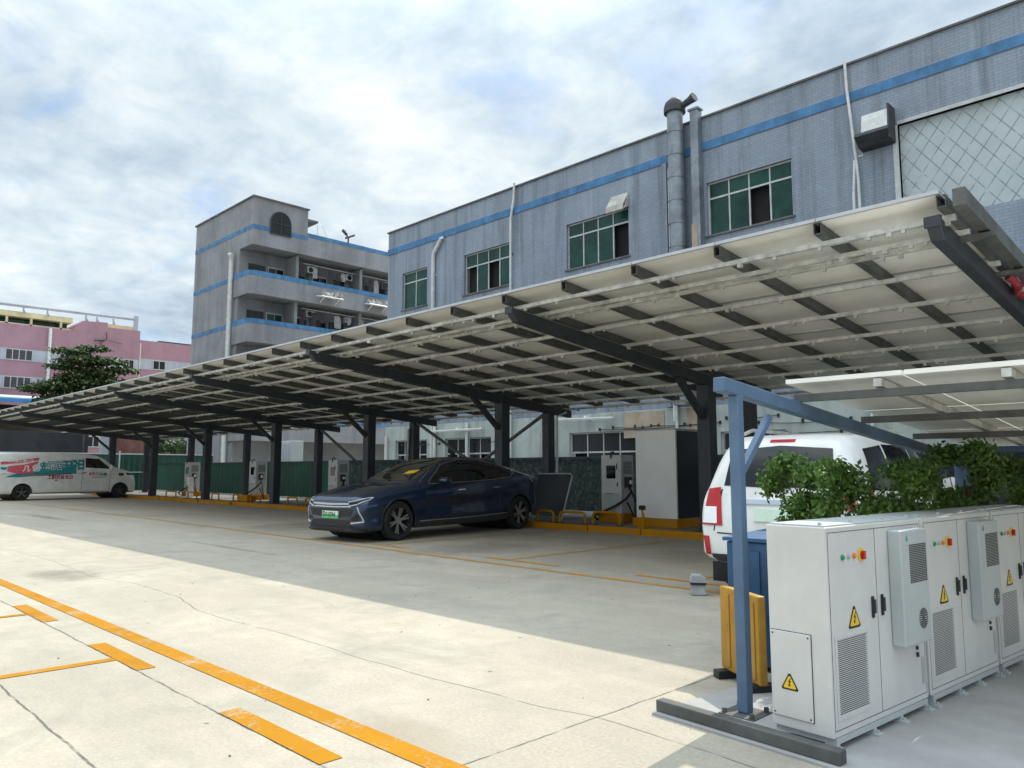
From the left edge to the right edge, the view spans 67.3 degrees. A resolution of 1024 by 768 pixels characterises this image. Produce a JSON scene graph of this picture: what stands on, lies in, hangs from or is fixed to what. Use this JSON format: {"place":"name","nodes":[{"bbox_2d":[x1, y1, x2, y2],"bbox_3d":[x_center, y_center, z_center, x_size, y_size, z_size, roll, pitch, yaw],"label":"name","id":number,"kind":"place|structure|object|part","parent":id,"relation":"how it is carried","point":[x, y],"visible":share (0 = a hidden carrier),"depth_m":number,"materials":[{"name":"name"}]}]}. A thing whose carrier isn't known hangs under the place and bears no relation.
{"place":"outdoors","nodes":[
{"label":"outdoors","id":0,"kind":"place"},
{"bbox_2d":[0,302,190,452],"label":"pink building","id":1,"kind":"structure","parent":0,"point":[26,339],"depth_m":97.49,"materials":[{"name":"paint"}]},
{"bbox_2d":[3,376,30,388],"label":"window","id":2,"kind":"structure","parent":1,"relation":"in","point":[8,381],"depth_m":92.89,"materials":[{"name":"glass"}]},
{"bbox_2d":[5,348,32,360],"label":"window","id":3,"kind":"structure","parent":1,"relation":"in","point":[12,354],"depth_m":93.49,"materials":[{"name":"glass"}]},
{"bbox_2d":[88,436,99,446],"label":"window","id":4,"kind":"structure","parent":1,"relation":"in","point":[92,442],"depth_m":98.48,"materials":[{"name":"glass"}]},
{"bbox_2d":[124,359,133,367],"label":"window","id":5,"kind":"structure","parent":1,"relation":"in","point":[132,361],"depth_m":102.45,"materials":[{"name":"metal"}]},
{"bbox_2d":[152,360,165,370],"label":"window","id":6,"kind":"structure","parent":1,"relation":"in","point":[157,365],"depth_m":105.60,"materials":[{"name":"metal"}]},
{"bbox_2d":[281,441,302,460],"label":"wall cabinet","id":7,"kind":"object","parent":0,"point":[291,450],"depth_m":40.36,"materials":[{"name":"white metal"}]},
{"bbox_2d":[281,444,289,460],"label":"door","id":8,"kind":"structure","parent":7,"relation":"in","point":[286,447],"depth_m":40.46,"materials":[{"name":"white metal"}]},
{"bbox_2d":[80,490,699,530],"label":"charging island","id":9,"kind":"structure","parent":0,"point":[571,518],"depth_m":22.91,"materials":[{"name":"concrete"}]},
{"bbox_2d":[164,490,176,496],"bbox_3d":[-16.399,5.272,37.005,0.140,0.300,1.340,6,-9,-44],"label":"hoop barrier","id":10,"kind":"object","parent":9,"relation":"on","point":[170,491],"visible":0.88,"depth_m":37.02,"materials":[{"name":"metal"}]},
{"bbox_2d":[178,460,200,495],"bbox_3d":[-15.842,4.650,38.003,0.868,1.758,1.033,6,-9,-44],"label":"car charger","id":11,"kind":"object","parent":9,"relation":"on","point":[192,469],"visible":0.75,"depth_m":37.98,"materials":[{"name":"white plastic"}]},
{"bbox_2d":[186,477,193,496],"bbox_3d":[-15.274,4.886,36.470,0.246,0.950,0.320,6,-9,-44],"label":"bollard post","id":12,"kind":"object","parent":9,"relation":"on","point":[189,483],"visible":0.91,"depth_m":36.37,"materials":[{"name":"white metal"}]},
{"bbox_2d":[237,495,255,501],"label":"kerb block","id":13,"kind":"structure","parent":9,"relation":"on","point":[244,498],"depth_m":31.38,"materials":[{"name":"yellow concrete"}]},
{"bbox_2d":[244,459,268,499],"bbox_3d":[-11.026,4.127,33.302,0.868,1.758,1.033,6,-9,-44],"label":"car charger","id":14,"kind":"object","parent":9,"relation":"on","point":[257,477],"visible":0.91,"depth_m":33.22,"materials":[{"name":"white plastic"}]},
{"bbox_3d":[-11.240,4.511,33.237,0.004,0.460,0.560,6,-9,-44],"label":"door panel","id":15,"kind":"part","parent":14,"relation":"part of","materials":[{"name":"white metal"}]},
{"bbox_2d":[250,494,262,502],"bbox_3d":[-10.284,4.588,30.855,0.140,0.300,0.940,6,-9,-44],"label":"hoop barrier","id":16,"kind":"object","parent":9,"relation":"on","point":[256,495],"visible":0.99,"depth_m":30.69,"materials":[{"name":"yellow metal"}]},
{"bbox_2d":[287,496,298,504],"bbox_3d":[-8.210,4.356,28.770,0.140,0.300,0.840,6,-9,-44],"label":"hoop barrier","id":17,"kind":"object","parent":9,"relation":"on","point":[292,497],"visible":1,"depth_m":28.75,"materials":[{"name":"yellow metal"}]},
{"bbox_2d":[328,457,348,489],"bbox_3d":[-6.492,3.620,28.743,0.868,1.758,1.033,6,-9,-44],"label":"car charger","id":18,"kind":"object","parent":9,"relation":"on","point":[338,473],"visible":0.64,"depth_m":28.71,"materials":[{"name":"white plastic"}]},
{"bbox_3d":[-6.706,4.004,28.678,0.004,0.460,0.560,6,-9,-44],"label":"door panel","id":19,"kind":"part","parent":18,"relation":"part of","materials":[{"name":"white metal"}]},
{"bbox_2d":[0,186,1023,531],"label":"solar canopy","id":20,"kind":"object","parent":9,"relation":"on","point":[912,282],"visible":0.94,"depth_m":14.76,"materials":[{"name":"grey metal"}]},
{"bbox_2d":[1004,275,1023,299],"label":"cloth bundle","id":21,"kind":"object","parent":20,"relation":"in","point":[1016,285],"visible":0.96,"depth_m":9.64,"materials":[{"name":"fabric"}]},
{"bbox_2d":[536,509,554,521],"bbox_3d":[0.839,3.305,19.318,0.140,0.300,0.690,6,-9,-44],"label":"hoop barrier","id":22,"kind":"object","parent":9,"relation":"on","point":[543,510],"visible":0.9,"depth_m":19.31,"materials":[{"name":"yellow metal"}]},
{"bbox_2d":[531,473,573,519],"bbox_3d":[1.154,2.969,20.392,0.641,1.217,1.267,6,-9,-44],"label":"leaning board","id":23,"kind":"object","parent":9,"relation":"on","point":[552,491],"visible":0.97,"depth_m":20.29,"materials":[{"name":"metal"}]},
{"bbox_2d":[556,510,588,523],"bbox_3d":[1.472,3.242,18.752,0.890,0.300,0.140,-5,-8,38],"label":"hoop barrier","id":24,"kind":"object","parent":9,"relation":"on","point":[577,512],"visible":1,"depth_m":18.68,"materials":[{"name":"yellow metal"}]},
{"bbox_2d":[590,511,623,525],"bbox_3d":[2.229,3.171,18.204,0.140,0.320,0.940,6,-9,-44],"label":"hoop barrier","id":25,"kind":"object","parent":9,"relation":"on","point":[609,512],"visible":1,"depth_m":18.15,"materials":[{"name":"yellow metal"}]},
{"bbox_2d":[594,451,636,522],"bbox_3d":[2.680,2.555,19.167,0.868,1.758,1.033,6,-9,-44],"label":"station","id":26,"kind":"object","parent":9,"relation":"on","point":[618,496],"visible":0.9,"depth_m":19.08,"materials":[{"name":"white plastic"}]},
{"bbox_3d":[2.466,2.939,19.102,0.004,0.460,0.560,6,-9,-44],"label":"door panel","id":27,"kind":"part","parent":26,"relation":"part of","materials":[{"name":"white metal"}]},
{"bbox_2d":[638,505,647,527],"bbox_3d":[2.930,2.972,17.226,0.140,0.500,0.180,6,-9,-44],"label":"parking lock","id":28,"kind":"object","parent":9,"relation":"on","point":[642,507],"visible":0.98,"depth_m":17.19,"materials":[{"name":"yellow metal"}]},
{"bbox_2d":[633,428,699,528],"bbox_3d":[3.805,2.204,18.124,1.620,2.225,1.220,6,-9,-44],"label":"equipment cabinet","id":29,"kind":"object","parent":9,"relation":"on","point":[667,483],"visible":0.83,"depth_m":17.54,"materials":[{"name":"white metal"}]},
{"bbox_3d":[4.225,2.080,17.753,1.440,1.970,0.014,6,-9,-44],"label":"side door","id":30,"kind":"part","parent":29,"relation":"part of","materials":[{"name":"black metal"}]},
{"bbox_2d":[0,490,822,767],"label":"ground","id":31,"kind":"structure","parent":0,"point":[549,669],"depth_m":6.30,"materials":[{"name":"concrete"}]},
{"bbox_2d":[0,394,64,432],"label":"blue roofed shed","id":32,"kind":"structure","parent":31,"relation":"on","point":[15,398],"depth_m":78.77,"materials":[{"name":"metal"}]},
{"bbox_2d":[0,424,88,452],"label":"tarpaulin shed","id":33,"kind":"structure","parent":31,"relation":"on","point":[13,438],"depth_m":50.84,"materials":[{"name":"metal"}]},
{"bbox_2d":[0,452,134,500],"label":"delivery van","id":34,"kind":"object","parent":31,"relation":"on","point":[24,475],"visible":1,"depth_m":36.21,"materials":[{"name":"white paint"}]},
{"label":"side window","id":35,"kind":"part","parent":34,"relation":"part of","materials":[{"name":"black glass"}]},
{"bbox_2d":[13,344,140,403],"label":"spreading tree","id":36,"kind":"object","parent":31,"relation":"on","point":[79,377],"visible":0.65,"depth_m":67.41,"materials":[{"name":"green plant"}]},
{"bbox_2d":[99,436,143,453],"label":"gate pillar","id":37,"kind":"structure","parent":31,"relation":"on","point":[128,446],"depth_m":52.50,"materials":[{"name":"brick"}]},
{"bbox_2d":[40,452,213,489],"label":"green fence","id":38,"kind":"object","parent":31,"relation":"on","point":[132,463],"visible":0.25,"depth_m":51.03,"materials":[{"name":"metal"}]},
{"bbox_2d":[150,438,186,453],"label":"tree","id":39,"kind":"object","parent":31,"relation":"on","point":[176,446],"visible":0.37,"depth_m":61.95,"materials":[{"name":"green plant"}]},
{"bbox_2d":[0,579,469,767],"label":"road markings","id":40,"kind":"object","parent":31,"relation":"on","point":[314,752],"visible":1,"depth_m":4.62,"materials":[{"name":"yellow paint"}]},
{"bbox_2d":[148,461,328,496],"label":"green fence","id":41,"kind":"object","parent":31,"relation":"on","point":[296,479],"visible":0.42,"depth_m":41.86,"materials":[{"name":"metal"}]},
{"bbox_2d":[186,194,387,462],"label":"dormitory block","id":42,"kind":"structure","parent":31,"relation":"on","point":[253,290],"depth_m":57.44,"materials":[{"name":"grey paint"}]},
{"bbox_2d":[246,309,263,318],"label":"window","id":43,"kind":"structure","parent":42,"relation":"in","point":[250,313],"depth_m":56.18,"materials":[{"name":"glass"}]},
{"bbox_2d":[248,263,264,271],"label":"window","id":44,"kind":"structure","parent":42,"relation":"in","point":[251,266],"depth_m":56.55,"materials":[{"name":"glass"}]},
{"bbox_2d":[266,312,281,321],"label":"door","id":45,"kind":"structure","parent":42,"relation":"in","point":[269,316],"depth_m":57.26,"materials":[{"name":"glass"}]},
{"bbox_2d":[267,267,283,274],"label":"door","id":46,"kind":"structure","parent":42,"relation":"in","point":[271,270],"depth_m":57.62,"materials":[{"name":"metal"}]},
{"bbox_2d":[270,212,291,237],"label":"arched window","id":47,"kind":"structure","parent":42,"relation":"in","point":[280,223],"depth_m":56.07,"materials":[{"name":"black glass"}]},
{"bbox_2d":[300,309,303,323],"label":"hanging laundry","id":48,"kind":"object","parent":42,"relation":"hanging from","point":[302,317],"visible":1,"depth_m":57.76,"materials":[{"name":"fabric"}]},
{"bbox_2d":[299,263,305,276],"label":"hanging laundry","id":49,"kind":"object","parent":42,"relation":"hanging from","point":[302,269],"visible":1,"depth_m":58.07,"materials":[{"name":"fabric"}]},
{"bbox_2d":[297,317,307,325],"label":"window","id":50,"kind":"structure","parent":42,"relation":"in","point":[298,318],"depth_m":58.80,"materials":[{"name":"metal"}]},
{"bbox_2d":[298,273,308,279],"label":"window","id":51,"kind":"structure","parent":42,"relation":"in","point":[306,277],"depth_m":59.36,"materials":[{"name":"metal"}]},
{"bbox_2d":[310,312,315,326],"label":"hanging laundry","id":52,"kind":"object","parent":42,"relation":"hanging from","point":[313,319],"visible":0.88,"depth_m":58.40,"materials":[{"name":"fabric"}]},
{"bbox_2d":[312,266,317,278],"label":"hanging laundry","id":53,"kind":"object","parent":42,"relation":"hanging from","point":[315,271],"visible":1,"depth_m":58.83,"materials":[{"name":"fabric"}]},
{"bbox_2d":[310,320,325,327],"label":"door","id":54,"kind":"structure","parent":42,"relation":"in","point":[320,325],"depth_m":59.96,"materials":[{"name":"metal"}]},
{"bbox_2d":[312,276,326,283],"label":"door","id":55,"kind":"structure","parent":42,"relation":"in","point":[319,279],"depth_m":60.29,"materials":[{"name":"metal"}]},
{"bbox_2d":[319,312,324,323],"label":"hanging laundry","id":56,"kind":"object","parent":42,"relation":"hanging from","point":[322,318],"visible":1,"depth_m":58.95,"materials":[{"name":"fabric"}]},
{"bbox_2d":[316,290,343,304],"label":"clothes rack","id":57,"kind":"object","parent":42,"relation":"attached to","point":[325,294],"visible":1,"depth_m":58.03,"materials":[{"name":"white metal"}]},
{"bbox_2d":[328,271,332,284],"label":"hanging laundry","id":58,"kind":"object","parent":42,"relation":"hanging from","point":[330,277],"visible":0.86,"depth_m":59.76,"materials":[{"name":"fabric"}]},
{"bbox_2d":[316,223,354,242],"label":"roof antenna","id":59,"kind":"object","parent":42,"relation":"on","point":[346,234],"visible":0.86,"depth_m":60.53,"materials":[{"name":"metal"}]},
{"bbox_2d":[329,322,342,329],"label":"window","id":60,"kind":"structure","parent":42,"relation":"in","point":[331,325],"depth_m":60.77,"materials":[{"name":"glass"}]},
{"bbox_2d":[334,316,340,328],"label":"hanging laundry","id":61,"kind":"object","parent":42,"relation":"hanging from","point":[337,322],"visible":1,"depth_m":59.88,"materials":[{"name":"fabric"}]},
{"bbox_2d":[333,280,343,286],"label":"window","id":62,"kind":"structure","parent":42,"relation":"in","point":[335,282],"depth_m":61.40,"materials":[{"name":"metal"}]},
{"bbox_2d":[336,271,341,281],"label":"hanging laundry","id":63,"kind":"object","parent":42,"relation":"hanging from","point":[338,276],"visible":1,"depth_m":60.29,"materials":[{"name":"fabric"}]},
{"bbox_2d":[341,274,345,281],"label":"hanging laundry","id":64,"kind":"object","parent":42,"relation":"hanging from","point":[343,277],"visible":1,"depth_m":60.59,"materials":[{"name":"fabric"}]},
{"bbox_2d":[362,278,364,290],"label":"hanging laundry","id":65,"kind":"object","parent":42,"relation":"hanging from","point":[363,282],"visible":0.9,"depth_m":61.86,"materials":[{"name":"fabric"}]},
{"bbox_2d":[368,280,372,291],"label":"hanging laundry","id":66,"kind":"object","parent":42,"relation":"hanging from","point":[370,287],"visible":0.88,"depth_m":62.35,"materials":[{"name":"fabric"}]},
{"bbox_2d":[365,299,387,311],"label":"clothes rack","id":67,"kind":"object","parent":42,"relation":"attached to","point":[377,303],"visible":0.92,"depth_m":60.96,"materials":[{"name":"white metal"}]},
{"bbox_2d":[374,279,378,293],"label":"hanging laundry","id":68,"kind":"object","parent":42,"relation":"hanging from","point":[376,288],"visible":0.88,"depth_m":62.72,"materials":[{"name":"fabric"}]},
{"bbox_2d":[373,288,385,294],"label":"window","id":69,"kind":"structure","parent":42,"relation":"in","point":[381,291],"depth_m":64.35,"materials":[{"name":"glass"}]},
{"bbox_2d":[2,500,727,592],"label":"worn bay markings","id":70,"kind":"object","parent":31,"relation":"on","point":[469,559],"visible":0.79,"depth_m":12.58,"materials":[{"name":"yellow paint"}]},
{"bbox_2d":[57,540,700,756],"bbox_3d":[-1.104,2.313,8.185,7.739,0.010,14.501,6,-9,-44],"label":"loose grit","id":71,"kind":"object","parent":31,"relation":"on","point":[331,604],"visible":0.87,"depth_m":6.97,"materials":[{"name":"gravel"}]},
{"bbox_2d":[92,493,703,539],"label":"kerb","id":72,"kind":"structure","parent":31,"relation":"on","point":[634,531],"depth_m":17.89,"materials":[{"name":"yellow concrete"}]},
{"bbox_2d":[308,453,535,540],"bbox_3d":[-1.806,2.469,17.339,2.440,1.835,5.678,-5,-8,38],"label":"parked car","id":73,"kind":"object","parent":31,"relation":"on","point":[397,502],"visible":1,"depth_m":16.25,"materials":[{"name":"blue paint"}]},
{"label":"side window","id":74,"kind":"part","parent":73,"relation":"part of","materials":[{"name":"black glass"}]},
{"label":"side window","id":75,"kind":"part","parent":73,"relation":"part of","materials":[{"name":"black glass"}]},
{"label":"side window","id":76,"kind":"part","parent":73,"relation":"part of","materials":[{"name":"black glass"}]},
{"bbox_2d":[349,451,1023,512],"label":"netted fence","id":77,"kind":"object","parent":31,"relation":"on","point":[585,492],"visible":0.14,"depth_m":24.62,"materials":[{"name":"metal"}]},
{"bbox_2d":[690,573,706,595],"bbox_3d":[2.095,2.255,8.664,0.179,0.225,0.165,-1,-6,10],"label":"grey bin","id":78,"kind":"object","parent":31,"relation":"on","point":[698,582],"visible":1,"depth_m":8.59,"materials":[{"name":"plastic"}]},
{"bbox_2d":[713,585,771,693],"bbox_3d":[1.518,1.666,5.063,0.200,0.600,0.500,1,-7,-13],"label":"barrier panel","id":79,"kind":"object","parent":31,"relation":"on","point":[761,684],"visible":0.61,"depth_m":4.89,"materials":[{"name":"plastic"}]},
{"bbox_2d":[722,529,770,667],"bbox_3d":[2.049,1.579,5.772,0.490,0.930,1.010,-6,-8,41],"label":"steel box","id":80,"kind":"object","parent":31,"relation":"on","point":[757,562],"visible":0.03,"depth_m":5.43,"materials":[{"name":"blue metal"}]},
{"bbox_2d":[754,449,850,521],"bbox_3d":[2.503,1.351,6.607,1.063,1.580,0.798,6,-9,-44],"label":"young tree","id":81,"kind":"object","parent":31,"relation":"on","point":[777,476],"visible":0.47,"depth_m":6.52,"materials":[{"name":"green plant"}]},
{"bbox_2d":[702,428,954,583],"bbox_3d":[4.324,1.581,9.871,2.340,1.943,4.610,-6,-9,42],"label":"parked suv","id":82,"kind":"object","parent":31,"relation":"on","point":[852,448],"visible":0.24,"depth_m":8.51,"materials":[{"name":"white paint"}]},
{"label":"rear window","id":83,"kind":"part","parent":82,"relation":"part of","materials":[{"name":"black glass"}]},
{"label":"side window","id":84,"kind":"part","parent":82,"relation":"part of","materials":[{"name":"black glass"}]},
{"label":"side window","id":85,"kind":"part","parent":82,"relation":"part of","materials":[{"name":"black glass"}]},
{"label":"side window","id":86,"kind":"part","parent":82,"relation":"part of","materials":[{"name":"grey glass"}]},
{"bbox_2d":[652,663,1023,767],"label":"cabinet pad","id":87,"kind":"object","parent":31,"relation":"on","point":[977,726],"visible":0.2,"depth_m":4.09,"materials":[{"name":"concrete"}]},
{"bbox_2d":[656,698,846,765],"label":"base beam","id":88,"kind":"structure","parent":87,"relation":"on","point":[823,752],"depth_m":3.96,"materials":[{"name":"concrete"}]},
{"bbox_2d":[766,515,934,753],"bbox_3d":[1.923,1.312,4.290,1.128,1.117,0.412,5,-8,-40],"label":"battery cabinet","id":89,"kind":"object","parent":87,"relation":"on","point":[850,618],"visible":1,"depth_m":4.04,"materials":[{"name":"white metal"}]},
{"bbox_2d":[713,359,1023,721],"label":"canopy","id":90,"kind":"object","parent":87,"relation":"on","point":[957,403],"visible":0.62,"depth_m":4.95,"materials":[{"name":"metal"}]},
{"bbox_2d":[801,457,936,519],"bbox_3d":[2.564,1.266,5.509,0.980,1.504,0.862,3,-7,-24],"label":"shrub","id":91,"kind":"object","parent":87,"relation":"on","point":[832,478],"visible":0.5,"depth_m":5.51,"materials":[{"name":"green plant"}]},
{"bbox_2d":[843,456,950,515],"bbox_3d":[3.147,1.327,6.087,0.940,1.512,0.829,6,-9,-44],"label":"young tree","id":92,"kind":"object","parent":87,"relation":"on","point":[923,466],"visible":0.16,"depth_m":5.97,"materials":[{"name":"green plant"}]},
{"bbox_2d":[871,509,1005,708],"bbox_3d":[2.803,1.393,5.026,1.128,1.117,0.412,5,-8,-40],"label":"battery cabinet","id":93,"kind":"object","parent":87,"relation":"on","point":[965,588],"visible":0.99,"depth_m":4.92,"materials":[{"name":"white metal"}]},
{"bbox_2d":[920,434,1011,508],"bbox_3d":[3.965,1.287,6.562,0.934,1.696,0.743,6,-9,-44],"label":"young tree","id":94,"kind":"object","parent":87,"relation":"on","point":[978,458],"visible":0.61,"depth_m":6.52,"materials":[{"name":"green plant"}]},
{"bbox_2d":[946,504,1023,674],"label":"battery cabinet","id":95,"kind":"object","parent":87,"relation":"on","point":[1010,620],"visible":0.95,"depth_m":5.50,"materials":[{"name":"white metal"}]},
{"bbox_2d":[993,454,1023,504],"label":"young tree","id":96,"kind":"object","parent":87,"relation":"on","point":[1015,469],"visible":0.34,"depth_m":7.05,"materials":[{"name":"green plant"}]},
{"bbox_2d":[0,0,1014,412],"label":"sky","id":97,"kind":"structure","parent":0,"point":[126,126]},
{"bbox_2d":[384,0,1023,459],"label":"factory building","id":98,"kind":"structure","parent":0,"point":[942,110],"depth_m":24.85,"materials":[{"name":"grey paint"}]},
{"bbox_2d":[397,440,426,458],"bbox_3d":[-4.615,3.327,36.067,0.450,1.480,2.520,6,-9,-44],"label":"window","id":99,"kind":"structure","parent":98,"relation":"in","point":[401,450],"depth_m":36.43,"materials":[{"name":"metal"}]},
{"bbox_2d":[400,268,427,311],"bbox_3d":[-4.534,-4.524,36.858,0.450,1.920,2.050,6,-9,-44],"label":"window","id":100,"kind":"structure","parent":98,"relation":"in","point":[415,283],"depth_m":36.85,"materials":[{"name":"glass"}]},
{"bbox_2d":[431,428,482,432],"bbox_3d":[-2.351,1.983,33.446,0.299,0.168,3.300,6,-9,-44],"label":"strip lamp","id":101,"kind":"object","parent":98,"relation":"attached to","point":[456,429],"visible":0.94,"depth_m":33.37,"materials":[{"name":"white plastic"}]},
{"bbox_2d":[447,437,490,457],"bbox_3d":[-1.803,3.012,33.240,0.450,1.480,3.120,6,-9,-44],"label":"window","id":102,"kind":"structure","parent":98,"relation":"in","point":[475,450],"depth_m":33.06,"materials":[{"name":"metal"}]},
{"bbox_2d":[462,243,508,296],"bbox_3d":[-0.967,-4.923,33.270,0.450,1.920,3.060,6,-9,-44],"label":"window","id":103,"kind":"structure","parent":98,"relation":"in","point":[489,269],"depth_m":33.34,"materials":[{"name":"glass"}]},
{"bbox_2d":[558,416,613,420],"bbox_3d":[2.746,1.271,28.337,0.299,0.192,2.601,6,-9,-44],"label":"strip lamp","id":104,"kind":"object","parent":98,"relation":"attached to","point":[585,418],"visible":0.96,"depth_m":28.20,"materials":[{"name":"white plastic"}]},
{"bbox_2d":[565,208,629,271],"bbox_3d":[3.293,-5.399,28.987,0.450,1.920,3.100,6,-9,-44],"label":"window","id":105,"kind":"structure","parent":98,"relation":"in","point":[604,238],"depth_m":28.92,"materials":[{"name":"glass"}]},
{"bbox_2d":[571,431,635,456],"bbox_3d":[3.381,2.482,28.021,0.450,1.580,3.230,6,-9,-44],"label":"window","id":106,"kind":"structure","parent":98,"relation":"in","point":[588,444],"depth_m":28.09,"materials":[{"name":"glass"}]},
{"bbox_2d":[705,160,795,237],"bbox_3d":[7.634,-5.885,24.622,0.450,1.920,3.070,6,-9,-44],"label":"window","id":107,"kind":"structure","parent":98,"relation":"in","point":[762,196],"depth_m":24.63,"materials":[{"name":"glass"}]},
{"bbox_2d":[722,429,785,453],"bbox_3d":[7.546,2.051,23.829,0.450,1.310,2.320,6,-9,-44],"label":"window","id":108,"kind":"structure","parent":98,"relation":"in","point":[725,435],"depth_m":24.51,"materials":[{"name":"glass"}]}
]}

